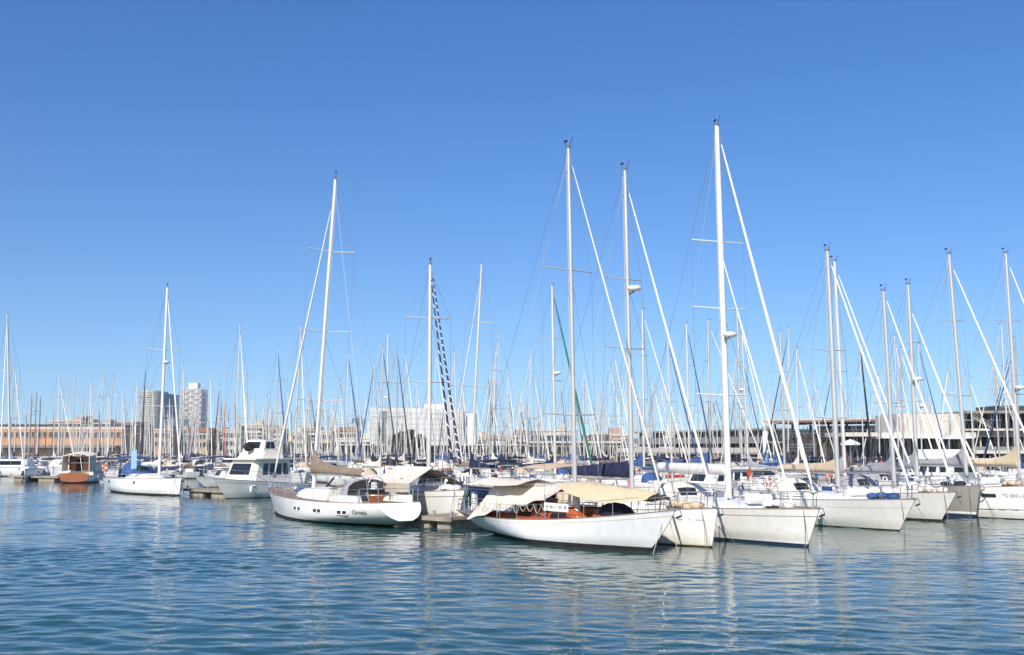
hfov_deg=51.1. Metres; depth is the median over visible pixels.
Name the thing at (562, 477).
sailing yacht
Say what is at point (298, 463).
sailing yacht
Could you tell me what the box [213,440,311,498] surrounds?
motor yacht
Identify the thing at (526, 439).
sailing yacht
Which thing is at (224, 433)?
sailing yacht
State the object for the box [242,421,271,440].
apartment building
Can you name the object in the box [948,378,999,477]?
sailing yacht
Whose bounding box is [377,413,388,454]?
sailing yacht
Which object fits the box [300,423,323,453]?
apartment building
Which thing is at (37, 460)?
sailing yacht
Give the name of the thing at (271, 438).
apartment building
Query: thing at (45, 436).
sailing yacht
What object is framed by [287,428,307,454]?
apartment building
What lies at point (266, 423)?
sailing yacht
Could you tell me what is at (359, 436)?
sailing yacht
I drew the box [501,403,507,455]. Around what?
sailing yacht
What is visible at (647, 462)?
sailing yacht
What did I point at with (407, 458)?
sailing yacht
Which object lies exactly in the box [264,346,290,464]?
sailing yacht
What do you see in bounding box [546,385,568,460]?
sailing yacht
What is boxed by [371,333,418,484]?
sailing yacht
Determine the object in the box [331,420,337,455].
sailing yacht
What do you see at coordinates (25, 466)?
sailboat
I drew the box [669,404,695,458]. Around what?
sailing yacht
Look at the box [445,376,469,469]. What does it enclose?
sailing yacht
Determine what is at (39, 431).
sailing yacht
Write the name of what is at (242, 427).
sailing yacht
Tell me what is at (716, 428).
sailing yacht
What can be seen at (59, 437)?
sailing yacht
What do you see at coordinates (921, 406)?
sailing yacht
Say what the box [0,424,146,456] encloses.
brick warehouse
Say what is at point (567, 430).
sailing yacht
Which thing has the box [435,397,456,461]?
sailing yacht
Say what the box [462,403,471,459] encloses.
sailing yacht
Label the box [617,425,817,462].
terraced gallery
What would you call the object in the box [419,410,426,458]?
sailing yacht
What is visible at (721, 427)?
sailing yacht
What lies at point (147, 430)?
sailing yacht
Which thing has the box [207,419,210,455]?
sailing yacht
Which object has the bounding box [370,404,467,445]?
white block
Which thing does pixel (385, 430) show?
sailing yacht
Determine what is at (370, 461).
sailing yacht
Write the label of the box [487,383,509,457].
sailing yacht
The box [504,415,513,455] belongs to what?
sailing yacht
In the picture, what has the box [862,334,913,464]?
sailing yacht
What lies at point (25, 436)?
sailing yacht
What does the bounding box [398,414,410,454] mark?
sailing yacht
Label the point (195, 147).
sky
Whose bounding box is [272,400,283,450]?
sailing yacht
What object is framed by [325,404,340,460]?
sailing yacht
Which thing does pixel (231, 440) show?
apartment building
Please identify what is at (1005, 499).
sailing yacht
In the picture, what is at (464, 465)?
sailing yacht
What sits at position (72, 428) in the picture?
sailing yacht
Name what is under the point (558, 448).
window
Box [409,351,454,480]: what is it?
sailing yacht
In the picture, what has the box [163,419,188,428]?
office block
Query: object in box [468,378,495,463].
sailing yacht
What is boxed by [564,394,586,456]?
sailing yacht
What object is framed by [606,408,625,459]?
sailing yacht
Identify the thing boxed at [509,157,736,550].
sailing yacht
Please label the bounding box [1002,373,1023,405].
sailing yacht
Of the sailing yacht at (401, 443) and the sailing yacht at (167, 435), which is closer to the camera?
the sailing yacht at (167, 435)
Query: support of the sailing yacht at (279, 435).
on the water
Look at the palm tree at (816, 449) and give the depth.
136.97 m
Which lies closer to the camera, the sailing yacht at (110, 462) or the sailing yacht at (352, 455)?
the sailing yacht at (110, 462)
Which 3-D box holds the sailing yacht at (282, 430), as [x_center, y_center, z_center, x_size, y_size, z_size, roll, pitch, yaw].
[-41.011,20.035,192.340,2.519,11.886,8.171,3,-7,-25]
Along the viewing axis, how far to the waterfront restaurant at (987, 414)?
131.86 m
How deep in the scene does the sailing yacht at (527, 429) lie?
249.38 m
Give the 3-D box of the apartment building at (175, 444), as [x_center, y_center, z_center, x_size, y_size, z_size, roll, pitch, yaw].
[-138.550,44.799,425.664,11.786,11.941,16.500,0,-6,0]
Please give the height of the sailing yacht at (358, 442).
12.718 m
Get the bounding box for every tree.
[204,440,214,456]
[320,443,329,455]
[350,417,364,453]
[388,434,402,447]
[398,429,418,456]
[413,434,425,453]
[807,433,818,459]
[817,438,829,462]
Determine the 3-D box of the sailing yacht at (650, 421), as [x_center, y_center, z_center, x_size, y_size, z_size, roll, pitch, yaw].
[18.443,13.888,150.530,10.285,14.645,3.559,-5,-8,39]
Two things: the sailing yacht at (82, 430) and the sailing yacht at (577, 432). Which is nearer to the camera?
the sailing yacht at (82, 430)
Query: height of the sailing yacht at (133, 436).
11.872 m
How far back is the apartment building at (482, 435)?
437.53 m
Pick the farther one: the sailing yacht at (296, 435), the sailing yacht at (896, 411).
the sailing yacht at (296, 435)
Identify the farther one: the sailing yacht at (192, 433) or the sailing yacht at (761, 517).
the sailing yacht at (192, 433)
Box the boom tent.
[370,466,465,498]
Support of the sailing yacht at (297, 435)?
on the water
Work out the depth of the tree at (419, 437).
297.01 m
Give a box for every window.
[529,446,538,454]
[557,446,561,454]
[598,446,608,454]
[608,446,617,455]
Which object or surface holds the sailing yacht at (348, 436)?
on the water
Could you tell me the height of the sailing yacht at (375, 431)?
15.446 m
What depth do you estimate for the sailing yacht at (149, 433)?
256.49 m
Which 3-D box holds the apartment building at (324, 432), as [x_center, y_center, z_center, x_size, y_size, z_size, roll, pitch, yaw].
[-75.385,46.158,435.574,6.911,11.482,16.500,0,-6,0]
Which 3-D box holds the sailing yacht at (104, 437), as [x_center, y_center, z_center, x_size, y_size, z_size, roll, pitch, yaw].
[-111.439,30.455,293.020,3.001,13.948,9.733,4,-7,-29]
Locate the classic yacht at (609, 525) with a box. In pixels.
[456,137,681,553]
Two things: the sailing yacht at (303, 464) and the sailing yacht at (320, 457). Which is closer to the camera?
the sailing yacht at (303, 464)
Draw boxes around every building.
[49,417,97,423]
[91,419,116,423]
[115,422,154,455]
[153,425,181,455]
[182,428,221,454]
[225,425,245,454]
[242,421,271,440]
[270,425,278,439]
[272,428,287,453]
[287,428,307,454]
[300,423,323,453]
[314,427,336,453]
[335,433,369,453]
[336,427,362,437]
[478,432,486,445]
[486,431,505,445]
[513,430,529,445]
[530,424,541,440]
[540,423,570,440]
[581,428,628,440]
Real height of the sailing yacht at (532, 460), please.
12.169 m
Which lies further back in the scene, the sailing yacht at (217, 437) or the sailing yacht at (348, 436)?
the sailing yacht at (348, 436)
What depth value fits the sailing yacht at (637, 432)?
196.64 m
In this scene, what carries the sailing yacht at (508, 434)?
on the water
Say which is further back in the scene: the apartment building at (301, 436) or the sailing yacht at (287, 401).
the apartment building at (301, 436)
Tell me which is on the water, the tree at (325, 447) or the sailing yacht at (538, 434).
the sailing yacht at (538, 434)
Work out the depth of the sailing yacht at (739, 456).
113.62 m
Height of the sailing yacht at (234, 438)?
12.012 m
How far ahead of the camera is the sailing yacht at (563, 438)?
239.73 m
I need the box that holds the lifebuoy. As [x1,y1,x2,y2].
[104,463,107,471]
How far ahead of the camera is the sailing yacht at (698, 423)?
177.05 m
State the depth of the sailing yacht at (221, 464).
130.57 m
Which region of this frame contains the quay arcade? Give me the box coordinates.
[340,444,526,456]
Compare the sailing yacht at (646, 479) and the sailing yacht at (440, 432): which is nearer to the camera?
the sailing yacht at (646, 479)
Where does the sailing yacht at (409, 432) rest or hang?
on the water
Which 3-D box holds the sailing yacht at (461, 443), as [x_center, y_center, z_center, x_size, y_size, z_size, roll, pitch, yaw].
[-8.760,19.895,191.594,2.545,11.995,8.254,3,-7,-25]
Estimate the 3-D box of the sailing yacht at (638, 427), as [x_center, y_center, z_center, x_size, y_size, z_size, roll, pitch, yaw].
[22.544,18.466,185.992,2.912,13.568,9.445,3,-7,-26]
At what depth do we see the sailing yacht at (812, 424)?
133.46 m
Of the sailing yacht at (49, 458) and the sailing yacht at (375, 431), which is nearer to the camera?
the sailing yacht at (49, 458)
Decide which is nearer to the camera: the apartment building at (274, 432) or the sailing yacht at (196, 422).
the sailing yacht at (196, 422)
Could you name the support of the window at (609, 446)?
in the restaurant at (558, 450)
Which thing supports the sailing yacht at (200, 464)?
on the water
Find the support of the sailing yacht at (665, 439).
on the water
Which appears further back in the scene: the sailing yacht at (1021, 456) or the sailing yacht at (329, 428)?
the sailing yacht at (329, 428)
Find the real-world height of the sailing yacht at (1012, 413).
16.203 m
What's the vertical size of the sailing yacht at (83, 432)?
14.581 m
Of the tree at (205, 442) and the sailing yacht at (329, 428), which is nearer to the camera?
the sailing yacht at (329, 428)
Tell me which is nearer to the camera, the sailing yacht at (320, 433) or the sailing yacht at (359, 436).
the sailing yacht at (320, 433)
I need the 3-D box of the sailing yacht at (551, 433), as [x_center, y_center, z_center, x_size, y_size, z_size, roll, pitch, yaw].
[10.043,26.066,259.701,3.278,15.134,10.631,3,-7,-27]
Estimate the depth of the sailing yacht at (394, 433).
205.18 m
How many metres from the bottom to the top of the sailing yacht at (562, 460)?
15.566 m
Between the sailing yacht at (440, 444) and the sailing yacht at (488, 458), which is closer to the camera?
the sailing yacht at (488, 458)
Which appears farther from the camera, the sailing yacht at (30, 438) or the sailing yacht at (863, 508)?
the sailing yacht at (30, 438)
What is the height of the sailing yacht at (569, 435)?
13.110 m
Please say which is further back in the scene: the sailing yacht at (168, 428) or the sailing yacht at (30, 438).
the sailing yacht at (168, 428)
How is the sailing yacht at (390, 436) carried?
on the water
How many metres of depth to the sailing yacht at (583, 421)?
147.89 m
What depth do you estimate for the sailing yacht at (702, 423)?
160.47 m
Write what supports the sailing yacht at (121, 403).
on the water
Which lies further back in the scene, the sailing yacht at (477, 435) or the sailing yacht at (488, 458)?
the sailing yacht at (477, 435)
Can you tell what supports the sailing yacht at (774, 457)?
on the water
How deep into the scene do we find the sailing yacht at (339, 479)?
106.74 m
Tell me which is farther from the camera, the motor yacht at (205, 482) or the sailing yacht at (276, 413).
the sailing yacht at (276, 413)
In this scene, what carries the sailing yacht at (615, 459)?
on the water
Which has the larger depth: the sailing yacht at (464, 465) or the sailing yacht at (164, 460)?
the sailing yacht at (164, 460)
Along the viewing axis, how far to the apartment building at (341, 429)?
447.96 m
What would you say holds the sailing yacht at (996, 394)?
on the water
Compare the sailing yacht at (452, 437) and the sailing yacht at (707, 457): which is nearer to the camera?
the sailing yacht at (707, 457)
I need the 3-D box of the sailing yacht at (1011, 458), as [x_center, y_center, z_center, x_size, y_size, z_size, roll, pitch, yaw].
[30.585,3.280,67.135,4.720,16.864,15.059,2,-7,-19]
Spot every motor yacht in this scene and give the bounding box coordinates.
[33,456,118,478]
[59,451,104,482]
[190,457,227,466]
[194,467,229,487]
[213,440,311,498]
[316,461,345,482]
[668,467,764,496]
[896,411,992,481]
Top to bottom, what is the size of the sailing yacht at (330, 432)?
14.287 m
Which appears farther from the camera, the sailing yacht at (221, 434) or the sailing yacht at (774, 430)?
the sailing yacht at (221, 434)
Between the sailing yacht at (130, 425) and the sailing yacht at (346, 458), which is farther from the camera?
the sailing yacht at (130, 425)
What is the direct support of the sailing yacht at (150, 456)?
on the water
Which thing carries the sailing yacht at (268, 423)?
on the water
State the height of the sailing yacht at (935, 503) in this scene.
13.298 m
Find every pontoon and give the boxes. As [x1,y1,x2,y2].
[8,467,59,480]
[183,485,224,497]
[414,491,479,528]
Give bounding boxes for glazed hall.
[763,418,874,457]
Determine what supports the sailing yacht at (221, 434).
on the water
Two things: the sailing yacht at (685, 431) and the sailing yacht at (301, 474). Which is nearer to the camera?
the sailing yacht at (301, 474)
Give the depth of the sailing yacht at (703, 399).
183.11 m
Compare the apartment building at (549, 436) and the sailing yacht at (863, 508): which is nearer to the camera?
the sailing yacht at (863, 508)
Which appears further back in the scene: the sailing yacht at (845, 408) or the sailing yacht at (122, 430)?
the sailing yacht at (122, 430)
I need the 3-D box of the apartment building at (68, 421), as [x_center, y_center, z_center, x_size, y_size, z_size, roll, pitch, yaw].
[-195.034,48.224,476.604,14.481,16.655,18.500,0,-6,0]
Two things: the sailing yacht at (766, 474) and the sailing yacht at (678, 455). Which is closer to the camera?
the sailing yacht at (766, 474)
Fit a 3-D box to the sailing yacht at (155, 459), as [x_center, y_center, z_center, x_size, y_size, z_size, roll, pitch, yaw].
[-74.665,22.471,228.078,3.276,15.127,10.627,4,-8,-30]
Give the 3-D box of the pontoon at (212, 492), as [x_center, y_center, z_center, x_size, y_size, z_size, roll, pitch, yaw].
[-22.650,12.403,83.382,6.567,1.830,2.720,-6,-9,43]
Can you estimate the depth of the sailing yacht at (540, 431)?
146.17 m
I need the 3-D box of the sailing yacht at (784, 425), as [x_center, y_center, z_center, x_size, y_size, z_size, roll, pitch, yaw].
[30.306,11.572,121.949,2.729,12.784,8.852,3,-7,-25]
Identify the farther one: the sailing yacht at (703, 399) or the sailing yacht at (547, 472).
the sailing yacht at (703, 399)
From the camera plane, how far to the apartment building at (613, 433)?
273.58 m
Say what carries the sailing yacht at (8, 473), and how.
on the water
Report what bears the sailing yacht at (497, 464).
on the water
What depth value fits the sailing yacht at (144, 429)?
236.69 m
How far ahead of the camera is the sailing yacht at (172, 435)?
247.71 m
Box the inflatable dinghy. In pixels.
[159,469,182,475]
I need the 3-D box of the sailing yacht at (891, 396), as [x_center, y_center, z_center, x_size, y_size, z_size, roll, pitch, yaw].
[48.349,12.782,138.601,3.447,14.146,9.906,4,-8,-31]
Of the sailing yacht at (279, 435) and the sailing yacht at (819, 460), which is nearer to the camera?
the sailing yacht at (819, 460)
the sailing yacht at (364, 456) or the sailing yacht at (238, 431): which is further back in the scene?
the sailing yacht at (238, 431)
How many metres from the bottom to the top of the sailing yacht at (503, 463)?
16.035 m
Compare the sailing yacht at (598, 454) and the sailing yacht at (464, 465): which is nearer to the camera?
the sailing yacht at (464, 465)
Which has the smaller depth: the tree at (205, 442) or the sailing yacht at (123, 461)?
the sailing yacht at (123, 461)
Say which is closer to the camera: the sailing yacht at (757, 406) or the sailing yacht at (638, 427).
the sailing yacht at (757, 406)
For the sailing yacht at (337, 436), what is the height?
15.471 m
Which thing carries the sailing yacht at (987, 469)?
on the water
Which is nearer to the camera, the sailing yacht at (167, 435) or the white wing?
the sailing yacht at (167, 435)
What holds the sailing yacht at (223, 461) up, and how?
on the water
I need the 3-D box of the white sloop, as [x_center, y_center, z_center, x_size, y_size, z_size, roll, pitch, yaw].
[-9.709,0.757,57.175,4.244,19.626,17.716,4,-8,-33]
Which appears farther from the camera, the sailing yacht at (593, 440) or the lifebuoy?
the sailing yacht at (593, 440)
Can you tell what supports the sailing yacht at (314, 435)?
on the water
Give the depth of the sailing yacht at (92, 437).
209.43 m
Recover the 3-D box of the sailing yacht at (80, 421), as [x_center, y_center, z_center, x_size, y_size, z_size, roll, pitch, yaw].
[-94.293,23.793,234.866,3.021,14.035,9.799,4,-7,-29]
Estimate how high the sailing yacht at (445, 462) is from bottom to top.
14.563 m
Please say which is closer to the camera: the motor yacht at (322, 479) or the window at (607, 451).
the motor yacht at (322, 479)
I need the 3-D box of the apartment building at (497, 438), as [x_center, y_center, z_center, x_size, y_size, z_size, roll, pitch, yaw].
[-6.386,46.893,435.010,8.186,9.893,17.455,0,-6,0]
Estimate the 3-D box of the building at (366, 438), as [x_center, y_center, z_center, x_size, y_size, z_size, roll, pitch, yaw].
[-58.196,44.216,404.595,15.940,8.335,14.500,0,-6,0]
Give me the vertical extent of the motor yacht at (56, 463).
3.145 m
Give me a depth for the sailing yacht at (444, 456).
192.03 m
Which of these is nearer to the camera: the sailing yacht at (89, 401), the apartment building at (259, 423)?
the sailing yacht at (89, 401)
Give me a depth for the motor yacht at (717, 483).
72.60 m
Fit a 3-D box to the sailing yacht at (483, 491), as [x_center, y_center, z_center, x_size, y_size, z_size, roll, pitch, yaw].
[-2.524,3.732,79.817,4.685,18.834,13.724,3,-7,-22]
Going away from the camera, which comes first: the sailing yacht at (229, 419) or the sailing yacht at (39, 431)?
the sailing yacht at (39, 431)
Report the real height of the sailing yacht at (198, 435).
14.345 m
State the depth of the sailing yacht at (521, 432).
157.84 m
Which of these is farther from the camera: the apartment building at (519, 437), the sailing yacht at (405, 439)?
the apartment building at (519, 437)
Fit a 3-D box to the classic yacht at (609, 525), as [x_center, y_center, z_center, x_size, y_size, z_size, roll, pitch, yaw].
[1.834,0.666,43.097,3.127,16.822,14.146,4,-8,-34]
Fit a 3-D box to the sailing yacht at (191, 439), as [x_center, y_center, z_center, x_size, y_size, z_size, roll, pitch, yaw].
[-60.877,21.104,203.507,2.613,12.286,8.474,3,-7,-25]
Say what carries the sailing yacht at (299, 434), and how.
on the water
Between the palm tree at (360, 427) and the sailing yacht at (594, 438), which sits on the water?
the sailing yacht at (594, 438)
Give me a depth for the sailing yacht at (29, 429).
187.20 m
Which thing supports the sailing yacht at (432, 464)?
on the water
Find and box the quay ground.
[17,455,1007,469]
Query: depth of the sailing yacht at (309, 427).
161.41 m
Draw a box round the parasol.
[840,439,860,464]
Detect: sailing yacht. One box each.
[0,358,23,475]
[4,374,23,473]
[18,419,26,458]
[19,400,36,458]
[20,391,35,463]
[20,410,29,457]
[25,392,42,465]
[31,398,46,464]
[31,413,41,455]
[31,422,39,453]
[35,369,73,465]
[42,414,48,457]
[46,402,56,465]
[48,385,71,465]
[54,407,64,455]
[55,414,62,454]
[61,375,80,455]
[70,412,76,454]
[72,425,78,454]
[75,393,88,455]
[76,406,85,455]
[77,378,95,455]
[79,412,86,455]
[81,370,125,475]
[85,410,95,451]
[89,417,96,455]
[92,408,102,461]
[94,411,104,454]
[98,369,120,467]
[100,389,112,461]
[100,415,107,455]
[102,283,190,495]
[106,408,117,457]
[109,389,128,464]
[114,379,140,467]
[115,401,127,456]
[117,404,128,456]
[119,413,128,453]
[124,400,134,454]
[126,374,149,463]
[130,414,139,459]
[136,413,143,459]
[139,402,149,460]
[142,398,153,459]
[142,416,152,459]
[143,391,158,470]
[148,422,155,457]
[153,407,167,460]
[161,362,188,469]
[161,398,174,466]
[162,410,171,458]
[163,408,174,458]
[169,415,176,459]
[173,387,188,463]
[175,398,199,478]
[185,412,194,460]
[185,430,187,456]
[186,397,198,459]
[186,399,203,459]
[188,412,198,459]
[189,369,215,473]
[194,411,202,456]
[203,325,248,476]
[203,415,210,456]
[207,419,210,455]
[208,385,226,472]
[212,413,221,464]
[214,400,228,464]
[214,403,223,455]
[220,405,229,459]
[224,401,238,463]
[225,375,247,466]
[225,404,233,455]
[228,416,237,459]
[233,407,242,456]
[237,399,249,453]
[247,405,256,439]
[248,384,260,439]
[252,415,257,439]
[260,398,270,439]
[262,394,274,439]
[263,407,271,439]
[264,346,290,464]
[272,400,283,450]
[278,409,288,456]
[278,416,287,455]
[279,394,292,464]
[283,324,311,482]
[287,408,298,455]
[290,411,300,455]
[292,401,304,463]
[292,408,303,458]
[295,391,312,466]
[298,397,318,476]
[300,390,319,464]
[312,409,324,460]
[319,390,328,459]
[319,407,324,455]
[321,358,363,478]
[323,401,337,460]
[323,411,331,457]
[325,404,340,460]
[326,375,358,486]
[327,408,337,459]
[328,390,345,459]
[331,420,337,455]
[333,410,341,455]
[342,421,350,457]
[343,346,397,482]
[344,381,367,467]
[347,401,366,463]
[348,397,363,463]
[354,416,363,455]
[356,359,402,468]
[357,416,365,459]
[358,391,371,457]
[365,258,470,514]
[365,399,379,460]
[366,385,383,463]
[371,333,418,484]
[376,353,418,465]
[377,351,410,484]
[377,400,392,458]
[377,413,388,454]
[385,408,395,456]
[389,408,403,463]
[391,417,399,457]
[398,384,426,463]
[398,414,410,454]
[398,427,403,454]
[399,409,411,451]
[400,392,417,464]
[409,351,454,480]
[410,405,426,459]
[412,415,422,461]
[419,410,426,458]
[420,411,435,466]
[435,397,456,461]
[435,399,456,467]
[435,405,446,461]
[436,380,463,468]
[436,406,456,464]
[436,413,443,460]
[436,422,448,454]
[437,402,450,459]
[441,346,485,476]
[444,256,530,501]
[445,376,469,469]
[447,393,466,474]
[455,411,468,461]
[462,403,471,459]
[466,398,484,459]
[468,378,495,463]
[469,417,482,458]
[474,351,532,472]
[474,383,498,464]
[481,331,529,479]
[481,375,517,466]
[484,400,497,456]
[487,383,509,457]
[488,284,595,494]
[497,398,521,459]
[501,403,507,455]
[501,410,522,458]
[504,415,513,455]
[507,402,526,462]
[508,392,529,462]
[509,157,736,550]
[510,367,552,477]
[512,349,558,477]
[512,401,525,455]
[517,411,526,456]
[521,411,536,462]
[523,401,535,459]
[523,404,540,456]
[534,414,545,462]
[535,393,552,470]
[535,401,547,458]
[536,415,549,457]
[540,403,552,462]
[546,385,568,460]
[546,411,556,456]
[550,405,565,457]
[551,365,601,469]
[551,386,589,475]
[556,389,582,462]
[558,408,570,456]
[559,408,580,460]
[559,409,571,456]
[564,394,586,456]
[566,384,598,469]
[567,372,601,464]
[570,306,689,485]
[578,396,603,461]
[580,362,627,463]
[585,407,600,455]
[586,415,600,455]
[590,375,612,458]
[590,390,618,457]
[592,350,637,473]
[596,409,612,456]
[599,401,614,456]
[603,369,636,471]
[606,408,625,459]
[608,113,840,548]
[618,337,698,490]
[621,379,654,472]
[623,378,673,460]
[634,319,763,477]
[634,398,652,455]
[635,408,645,456]
[637,386,665,473]
[642,322,713,477]
[645,386,669,455]
[646,400,664,459]
[658,406,681,456]
[659,378,690,473]
[669,386,692,459]
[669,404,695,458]
[673,412,686,457]
[687,392,712,462]
[691,307,774,472]
[695,395,717,457]
[697,397,720,453]
[698,390,723,463]
[702,395,731,458]
[703,383,723,463]
[720,317,790,485]
[720,363,762,465]
[730,386,756,465]
[730,404,743,455]
[732,240,932,530]
[733,331,817,479]
[736,252,913,493]
[743,383,772,465]
[751,398,781,463]
[757,385,794,463]
[758,347,828,483]
[760,386,802,462]
[764,327,842,483]
[790,367,833,460]
[799,383,833,474]
[802,397,811,428]
[812,280,972,523]
[817,368,855,473]
[821,278,996,517]
[840,350,876,475]
[843,384,859,438]
[860,339,940,480]
[860,376,887,464]
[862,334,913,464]
[868,247,1023,519]
[871,375,900,430]
[889,343,945,449]
[911,248,1023,484]
[938,366,960,448]
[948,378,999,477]
[967,361,1023,473]
[972,323,1023,480]
[981,332,1023,476]
[983,346,1023,472]
[990,378,1003,405]
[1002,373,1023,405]
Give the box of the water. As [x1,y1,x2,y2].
[0,464,1023,654]
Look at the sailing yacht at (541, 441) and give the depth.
253.74 m
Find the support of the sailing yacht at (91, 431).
on the water
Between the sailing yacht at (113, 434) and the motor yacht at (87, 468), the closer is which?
the motor yacht at (87, 468)
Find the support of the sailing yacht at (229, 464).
on the water
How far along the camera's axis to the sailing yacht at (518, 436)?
203.99 m
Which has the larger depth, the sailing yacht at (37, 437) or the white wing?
the white wing
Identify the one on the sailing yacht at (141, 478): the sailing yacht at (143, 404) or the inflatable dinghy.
the inflatable dinghy
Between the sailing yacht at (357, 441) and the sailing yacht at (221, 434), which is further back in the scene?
the sailing yacht at (221, 434)
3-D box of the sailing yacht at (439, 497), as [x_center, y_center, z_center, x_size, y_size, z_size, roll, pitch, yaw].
[-4.910,3.370,57.849,4.074,14.587,13.659,3,-7,-24]
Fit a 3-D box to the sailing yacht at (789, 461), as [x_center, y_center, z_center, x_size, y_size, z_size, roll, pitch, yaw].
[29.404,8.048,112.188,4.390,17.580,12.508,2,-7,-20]
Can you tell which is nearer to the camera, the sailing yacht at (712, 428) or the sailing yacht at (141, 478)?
the sailing yacht at (141, 478)
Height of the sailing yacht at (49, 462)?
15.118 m
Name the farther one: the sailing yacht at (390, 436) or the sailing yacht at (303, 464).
the sailing yacht at (390, 436)
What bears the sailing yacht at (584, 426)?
on the water
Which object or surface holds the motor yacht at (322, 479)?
on the water
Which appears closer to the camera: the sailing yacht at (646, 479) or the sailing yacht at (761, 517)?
the sailing yacht at (761, 517)
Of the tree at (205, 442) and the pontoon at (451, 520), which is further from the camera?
the tree at (205, 442)
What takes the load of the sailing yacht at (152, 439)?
on the water
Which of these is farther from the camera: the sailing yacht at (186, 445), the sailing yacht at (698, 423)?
the sailing yacht at (186, 445)
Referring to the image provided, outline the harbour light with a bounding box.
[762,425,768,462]
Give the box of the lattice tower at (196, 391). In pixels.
[179,383,207,427]
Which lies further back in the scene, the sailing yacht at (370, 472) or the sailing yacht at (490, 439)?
the sailing yacht at (490, 439)
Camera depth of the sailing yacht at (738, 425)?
172.91 m
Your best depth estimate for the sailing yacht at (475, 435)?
209.34 m
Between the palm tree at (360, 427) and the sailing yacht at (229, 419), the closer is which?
the sailing yacht at (229, 419)
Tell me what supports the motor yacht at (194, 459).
on the water
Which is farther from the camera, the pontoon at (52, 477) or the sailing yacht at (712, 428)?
the sailing yacht at (712, 428)
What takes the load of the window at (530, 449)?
in the restaurant at (558, 450)
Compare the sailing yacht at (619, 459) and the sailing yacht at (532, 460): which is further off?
the sailing yacht at (619, 459)
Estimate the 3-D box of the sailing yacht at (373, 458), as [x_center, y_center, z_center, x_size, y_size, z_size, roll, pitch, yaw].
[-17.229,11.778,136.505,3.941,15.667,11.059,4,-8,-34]
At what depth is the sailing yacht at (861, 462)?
111.16 m
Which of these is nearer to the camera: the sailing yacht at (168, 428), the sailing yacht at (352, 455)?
the sailing yacht at (352, 455)
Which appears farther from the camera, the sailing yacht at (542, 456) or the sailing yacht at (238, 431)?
the sailing yacht at (238, 431)
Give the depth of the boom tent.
54.27 m
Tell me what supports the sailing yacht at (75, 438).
on the water
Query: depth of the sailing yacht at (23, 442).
262.75 m
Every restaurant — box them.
[529,434,635,458]
[824,405,1023,470]
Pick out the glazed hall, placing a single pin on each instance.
(829, 421)
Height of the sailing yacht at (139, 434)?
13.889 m
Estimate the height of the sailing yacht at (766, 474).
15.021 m
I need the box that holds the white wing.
[464,414,476,445]
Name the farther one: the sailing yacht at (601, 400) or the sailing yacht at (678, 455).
the sailing yacht at (678, 455)
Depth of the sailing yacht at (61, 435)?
217.36 m
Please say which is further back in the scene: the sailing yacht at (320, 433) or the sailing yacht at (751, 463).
the sailing yacht at (320, 433)
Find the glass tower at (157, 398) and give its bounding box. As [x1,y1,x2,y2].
[139,390,179,427]
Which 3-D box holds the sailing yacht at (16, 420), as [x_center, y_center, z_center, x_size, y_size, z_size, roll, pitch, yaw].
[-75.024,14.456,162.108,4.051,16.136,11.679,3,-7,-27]
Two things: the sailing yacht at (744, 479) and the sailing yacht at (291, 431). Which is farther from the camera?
the sailing yacht at (291, 431)
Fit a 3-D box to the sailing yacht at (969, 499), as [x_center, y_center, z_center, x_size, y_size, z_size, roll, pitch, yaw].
[22.953,4.113,62.995,4.620,14.273,14.559,2,-7,-14]
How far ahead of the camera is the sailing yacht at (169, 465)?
154.73 m
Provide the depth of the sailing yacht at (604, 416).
223.60 m
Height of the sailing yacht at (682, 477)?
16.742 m
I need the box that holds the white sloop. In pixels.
[259,171,420,526]
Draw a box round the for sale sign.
[544,502,568,511]
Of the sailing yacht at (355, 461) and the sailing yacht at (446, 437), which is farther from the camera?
the sailing yacht at (446, 437)
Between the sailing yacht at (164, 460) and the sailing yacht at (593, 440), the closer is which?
the sailing yacht at (164, 460)
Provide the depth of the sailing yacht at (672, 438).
187.11 m
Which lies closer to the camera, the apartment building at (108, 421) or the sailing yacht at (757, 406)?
the sailing yacht at (757, 406)
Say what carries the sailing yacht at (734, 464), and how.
on the water
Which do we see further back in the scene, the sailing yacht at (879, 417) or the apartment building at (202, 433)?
the apartment building at (202, 433)
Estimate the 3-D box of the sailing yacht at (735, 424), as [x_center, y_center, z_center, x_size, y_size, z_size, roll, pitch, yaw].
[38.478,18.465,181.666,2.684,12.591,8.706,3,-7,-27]
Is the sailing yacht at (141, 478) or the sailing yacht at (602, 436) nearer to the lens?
the sailing yacht at (141, 478)
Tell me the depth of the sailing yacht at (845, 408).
156.01 m
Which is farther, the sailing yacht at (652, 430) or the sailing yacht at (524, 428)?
the sailing yacht at (524, 428)
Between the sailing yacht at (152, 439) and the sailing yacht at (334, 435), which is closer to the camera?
the sailing yacht at (334, 435)
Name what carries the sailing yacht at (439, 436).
on the water
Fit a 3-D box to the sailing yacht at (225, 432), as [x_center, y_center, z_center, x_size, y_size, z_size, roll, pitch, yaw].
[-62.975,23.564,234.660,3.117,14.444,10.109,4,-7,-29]
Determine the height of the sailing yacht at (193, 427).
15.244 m

